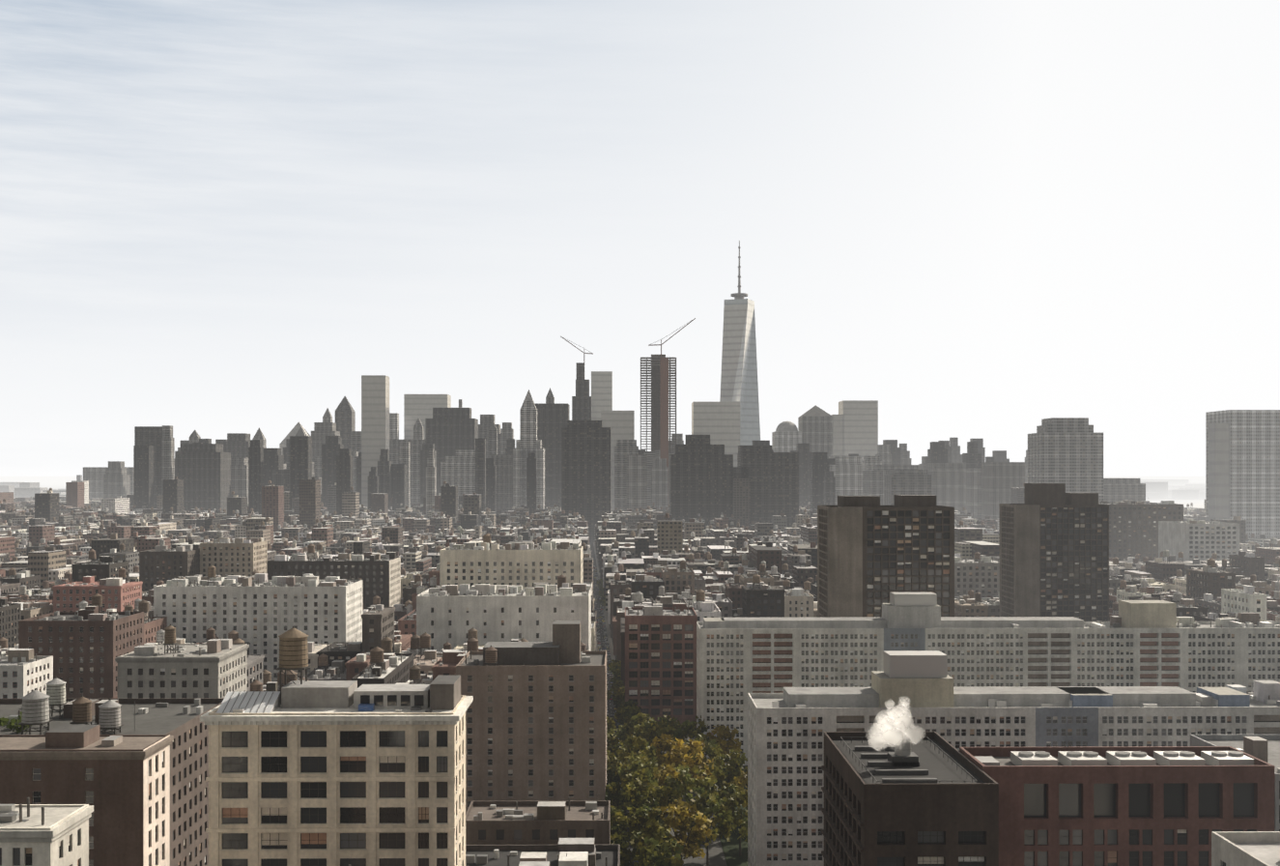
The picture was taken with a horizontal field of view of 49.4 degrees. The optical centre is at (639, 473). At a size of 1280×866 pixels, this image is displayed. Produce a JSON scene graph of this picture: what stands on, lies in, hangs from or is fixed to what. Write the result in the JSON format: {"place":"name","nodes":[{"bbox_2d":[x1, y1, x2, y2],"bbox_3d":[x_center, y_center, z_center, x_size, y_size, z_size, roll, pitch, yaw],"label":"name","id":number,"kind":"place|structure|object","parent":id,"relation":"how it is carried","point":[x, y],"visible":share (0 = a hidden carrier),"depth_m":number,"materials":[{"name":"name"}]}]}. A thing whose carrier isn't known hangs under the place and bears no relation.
{"place":"outdoors","nodes":[
{"label":"outdoors","id":0,"kind":"place"},
{"bbox_2d":[0,648,53,698],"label":"building","id":1,"kind":"structure","parent":0,"point":[23,671],"depth_m":431.48,"materials":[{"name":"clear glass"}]},
{"bbox_2d":[0,796,93,865],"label":"cream corner building","id":2,"kind":"structure","parent":0,"point":[43,834],"depth_m":164.09,"materials":[{"name":"beige concrete"}]},
{"bbox_2d":[0,724,173,865],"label":"brown brick building","id":3,"kind":"structure","parent":0,"point":[121,782],"depth_m":225.45,"materials":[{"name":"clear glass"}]},
{"bbox_2d":[199,625,473,865],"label":"building","id":4,"kind":"structure","parent":0,"point":[305,772],"depth_m":202.02,"materials":[{"name":"beige concrete"}]},
{"bbox_2d":[0,476,1205,865],"bbox_3d":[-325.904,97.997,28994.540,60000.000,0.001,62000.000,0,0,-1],"label":"ground","id":5,"kind":"structure","parent":0,"point":[717,857],"depth_m":10030.26,"materials":[{"name":"grey"}]},
{"bbox_2d":[13,497,101,504],"bbox_3d":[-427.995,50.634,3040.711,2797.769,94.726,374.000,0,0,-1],"label":"city blocks","id":6,"kind":"structure","parent":5,"relation":"on","point":[20,499],"depth_m":3156.39,"materials":[{"name":"grey concrete"}]},
{"bbox_2d":[30,496,103,500],"bbox_3d":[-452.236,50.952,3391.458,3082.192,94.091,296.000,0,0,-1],"label":"city blocks","id":7,"kind":"structure","parent":5,"relation":"on","point":[60,497],"depth_m":3341.76,"materials":[{"name":"grey concrete"}]},
{"bbox_2d":[18,592,143,698],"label":"dark brick block","id":8,"kind":"structure","parent":5,"relation":"on","point":[86,646],"depth_m":464.37,"materials":[{"name":"brown brick"}]},
{"bbox_2d":[52,566,142,612],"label":"building","id":9,"kind":"structure","parent":5,"relation":"on","point":[119,593],"depth_m":693.48,"materials":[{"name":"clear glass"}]},
{"bbox_2d":[0,676,224,865],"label":"apartment building","id":10,"kind":"structure","parent":5,"relation":"on","point":[35,711],"depth_m":261.97,"materials":[{"name":"brick"}]},
{"bbox_2d":[139,538,199,591],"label":"building","id":11,"kind":"structure","parent":5,"relation":"on","point":[161,561],"depth_m":873.14,"materials":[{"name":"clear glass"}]},
{"bbox_2d":[114,624,249,698],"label":"pale stone block","id":12,"kind":"structure","parent":5,"relation":"on","point":[170,668],"depth_m":395.04,"materials":[{"name":"beige stone"}]},
{"bbox_2d":[199,529,267,576],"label":"tan block","id":13,"kind":"structure","parent":5,"relation":"on","point":[225,556],"depth_m":893.57,"materials":[{"name":"beige brick"}]},
{"bbox_2d":[153,564,362,681],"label":"white loft row","id":14,"kind":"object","parent":5,"relation":"on","point":[260,612],"visible":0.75,"depth_m":634.60,"materials":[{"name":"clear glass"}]},
{"bbox_2d":[0,480,612,511],"bbox_3d":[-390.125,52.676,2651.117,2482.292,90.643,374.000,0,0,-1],"label":"city blocks","id":15,"kind":"structure","parent":5,"relation":"on","point":[76,493],"depth_m":2514.68,"materials":[{"name":"grey concrete"}]},
{"bbox_2d":[266,542,400,608],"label":"dark block","id":16,"kind":"structure","parent":5,"relation":"on","point":[378,575],"depth_m":784.76,"materials":[{"name":"concrete"}]},
{"bbox_2d":[416,573,591,653],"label":"white warehouse","id":17,"kind":"structure","parent":5,"relation":"on","point":[452,614],"depth_m":595.85,"materials":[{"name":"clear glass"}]},
{"bbox_2d":[439,532,583,588],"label":"cream block","id":18,"kind":"structure","parent":5,"relation":"on","point":[525,564],"depth_m":755.76,"materials":[{"name":"beige concrete"}]},
{"bbox_2d":[455,620,606,812],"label":"brown apartment block","id":19,"kind":"structure","parent":5,"relation":"on","point":[535,720],"depth_m":384.15,"materials":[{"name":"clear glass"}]},
{"bbox_2d":[465,796,610,844],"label":"brick building","id":20,"kind":"structure","parent":5,"relation":"on","point":[526,822],"depth_m":279.48,"materials":[{"name":"brown brick"}]},
{"bbox_2d":[465,837,620,865],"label":"warehouse roof","id":21,"kind":"structure","parent":5,"relation":"on","point":[576,851],"depth_m":261.24,"materials":[{"name":"grey concrete"}]},
{"bbox_2d":[0,476,1204,521],"bbox_3d":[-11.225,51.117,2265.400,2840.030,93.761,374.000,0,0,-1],"label":"city blocks","id":22,"kind":"structure","parent":5,"relation":"on","point":[172,496],"depth_m":2131.90,"materials":[{"name":"grey concrete"}]},
{"bbox_2d":[0,477,1205,558],"bbox_3d":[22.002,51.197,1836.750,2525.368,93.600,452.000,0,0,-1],"label":"city blocks","id":23,"kind":"structure","parent":5,"relation":"on","point":[472,519],"depth_m":1846.60,"materials":[{"name":"grey concrete"}]},
{"bbox_2d":[0,474,1205,498],"bbox_3d":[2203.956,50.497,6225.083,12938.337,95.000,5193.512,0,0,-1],"label":"distant shores","id":24,"kind":"structure","parent":5,"relation":"on","point":[1170,488],"depth_m":5652.49,"materials":[{"name":"grey glass"}]},
{"bbox_2d":[0,512,1279,578],"bbox_3d":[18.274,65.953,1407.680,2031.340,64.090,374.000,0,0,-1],"label":"city blocks","id":25,"kind":"structure","parent":5,"relation":"on","point":[647,541],"depth_m":1402.98,"materials":[{"name":"grey concrete"}]},
{"bbox_2d":[0,548,1279,698],"bbox_3d":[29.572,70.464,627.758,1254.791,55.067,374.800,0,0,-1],"label":"city blocks","id":26,"kind":"structure","parent":5,"relation":"on","point":[387,647],"depth_m":673.14,"materials":[{"name":"brown brick"}]},
{"bbox_2d":[0,528,1279,637],"bbox_3d":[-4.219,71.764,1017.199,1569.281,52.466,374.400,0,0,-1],"label":"city blocks","id":27,"kind":"structure","parent":5,"relation":"on","point":[42,571],"depth_m":987.47,"materials":[{"name":"grey brick"}]},
{"bbox_2d":[625,602,697,727],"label":"apartment building","id":28,"kind":"structure","parent":5,"relation":"on","point":[660,660],"depth_m":536.66,"materials":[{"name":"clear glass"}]},
{"bbox_2d":[596,577,747,865],"bbox_3d":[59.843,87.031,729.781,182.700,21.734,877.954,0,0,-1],"label":"street trees","id":29,"kind":"object","parent":5,"relation":"on","point":[648,793],"visible":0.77,"depth_m":378.00,"materials":[{"name":"green plant"}]},
{"bbox_2d":[83,317,1279,541],"bbox_3d":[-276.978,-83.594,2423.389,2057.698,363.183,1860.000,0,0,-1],"label":"city skyline","id":30,"kind":"structure","parent":5,"relation":"on","point":[591,461],"depth_m":2296.11,"materials":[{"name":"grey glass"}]},
{"bbox_2d":[719,240,760,445],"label":"skyscraper","id":31,"kind":"structure","parent":5,"relation":"on","point":[739,382],"depth_m":2558.26,"materials":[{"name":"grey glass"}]},
{"bbox_2d":[817,494,954,617],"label":"concrete tower","id":32,"kind":"structure","parent":5,"relation":"on","point":[872,553],"depth_m":527.77,"materials":[{"name":"grey concrete"}]},
{"bbox_2d":[696,592,1279,765],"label":"white slab block","id":33,"kind":"structure","parent":5,"relation":"on","point":[1147,642],"depth_m":469.27,"materials":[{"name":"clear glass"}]},
{"bbox_2d":[999,483,1109,621],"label":"concrete tower","id":34,"kind":"structure","parent":5,"relation":"on","point":[1054,549],"depth_m":711.53,"materials":[{"name":"grey concrete"}]},
{"bbox_2d":[1098,499,1183,561],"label":"building","id":35,"kind":"structure","parent":5,"relation":"on","point":[1133,527],"depth_m":1251.69,"materials":[{"name":"grey concrete"}]},
{"bbox_2d":[589,541,685,865],"bbox_3d":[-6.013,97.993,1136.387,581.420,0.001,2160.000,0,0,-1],"label":"street asphalt","id":36,"kind":"structure","parent":0,"point":[609,702],"depth_m":800.87,"materials":[{"name":"grey asphalt"}]},
{"bbox_2d":[593,541,623,725],"bbox_3d":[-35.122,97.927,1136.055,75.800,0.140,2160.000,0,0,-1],"label":"street sidewalks","id":37,"kind":"structure","parent":36,"relation":"on","point":[612,656],"depth_m":863.52,"materials":[{"name":"grey concrete"}]},
{"bbox_2d":[593,563,638,861],"bbox_3d":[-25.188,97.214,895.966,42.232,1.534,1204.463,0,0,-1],"label":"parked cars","id":38,"kind":"object","parent":36,"relation":"on","point":[606,640],"visible":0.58,"depth_m":846.31,"materials":[{"name":"grey metal"}]},
{"bbox_2d":[0,0,1279,476],"label":"sky","id":39,"kind":"structure","parent":0,"point":[989,220],"materials":[{"name":"white"}]},
{"bbox_2d":[703,766,747,865],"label":"street","id":40,"kind":"structure","parent":0,"point":[732,856],"depth_m":363.70,"materials":[{"name":"grey asphalt"}]},
{"bbox_2d":[821,705,998,865],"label":"building","id":41,"kind":"structure","parent":0,"point":[931,798],"depth_m":213.03,"materials":[{"name":"brown brick"}]},
{"bbox_2d":[867,695,925,750],"bbox_3d":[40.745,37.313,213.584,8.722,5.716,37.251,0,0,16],"label":"steam plume","id":42,"kind":"object","parent":41,"relation":"on","point":[893,720],"visible":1,"depth_m":200.42,"materials":[{"name":"white"}]},
{"bbox_2d":[954,550,999,597],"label":"grey block","id":43,"kind":"structure","parent":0,"point":[979,572],"depth_m":899.02,"materials":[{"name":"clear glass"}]},
{"bbox_2d":[747,650,1279,865],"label":"white slab block","id":44,"kind":"structure","parent":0,"point":[788,726],"depth_m":308.71,"materials":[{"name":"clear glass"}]},
{"bbox_2d":[959,745,1274,865],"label":"building","id":45,"kind":"structure","parent":0,"point":[1122,806],"depth_m":222.49,"materials":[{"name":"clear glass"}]},
{"bbox_2d":[1145,499,1204,508],"bbox_3d":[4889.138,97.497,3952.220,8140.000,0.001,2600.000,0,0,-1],"label":"river water","id":46,"kind":"structure","parent":0,"point":[1199,503],"depth_m":4827.78,"materials":[{"name":"white liquid"}]},
{"bbox_2d":[1158,518,1239,560],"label":"building","id":47,"kind":"structure","parent":0,"point":[1190,539],"depth_m":1152.15,"materials":[{"name":"grey concrete"}]},
{"bbox_2d":[1190,734,1279,830],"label":"building","id":48,"kind":"structure","parent":0,"point":[1265,748],"depth_m":245.19,"materials":[{"name":"grey concrete"}]},
{"bbox_2d":[1211,830,1279,865],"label":"pale corner building","id":49,"kind":"structure","parent":0,"point":[1245,847],"depth_m":160.68,"materials":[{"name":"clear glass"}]}
]}

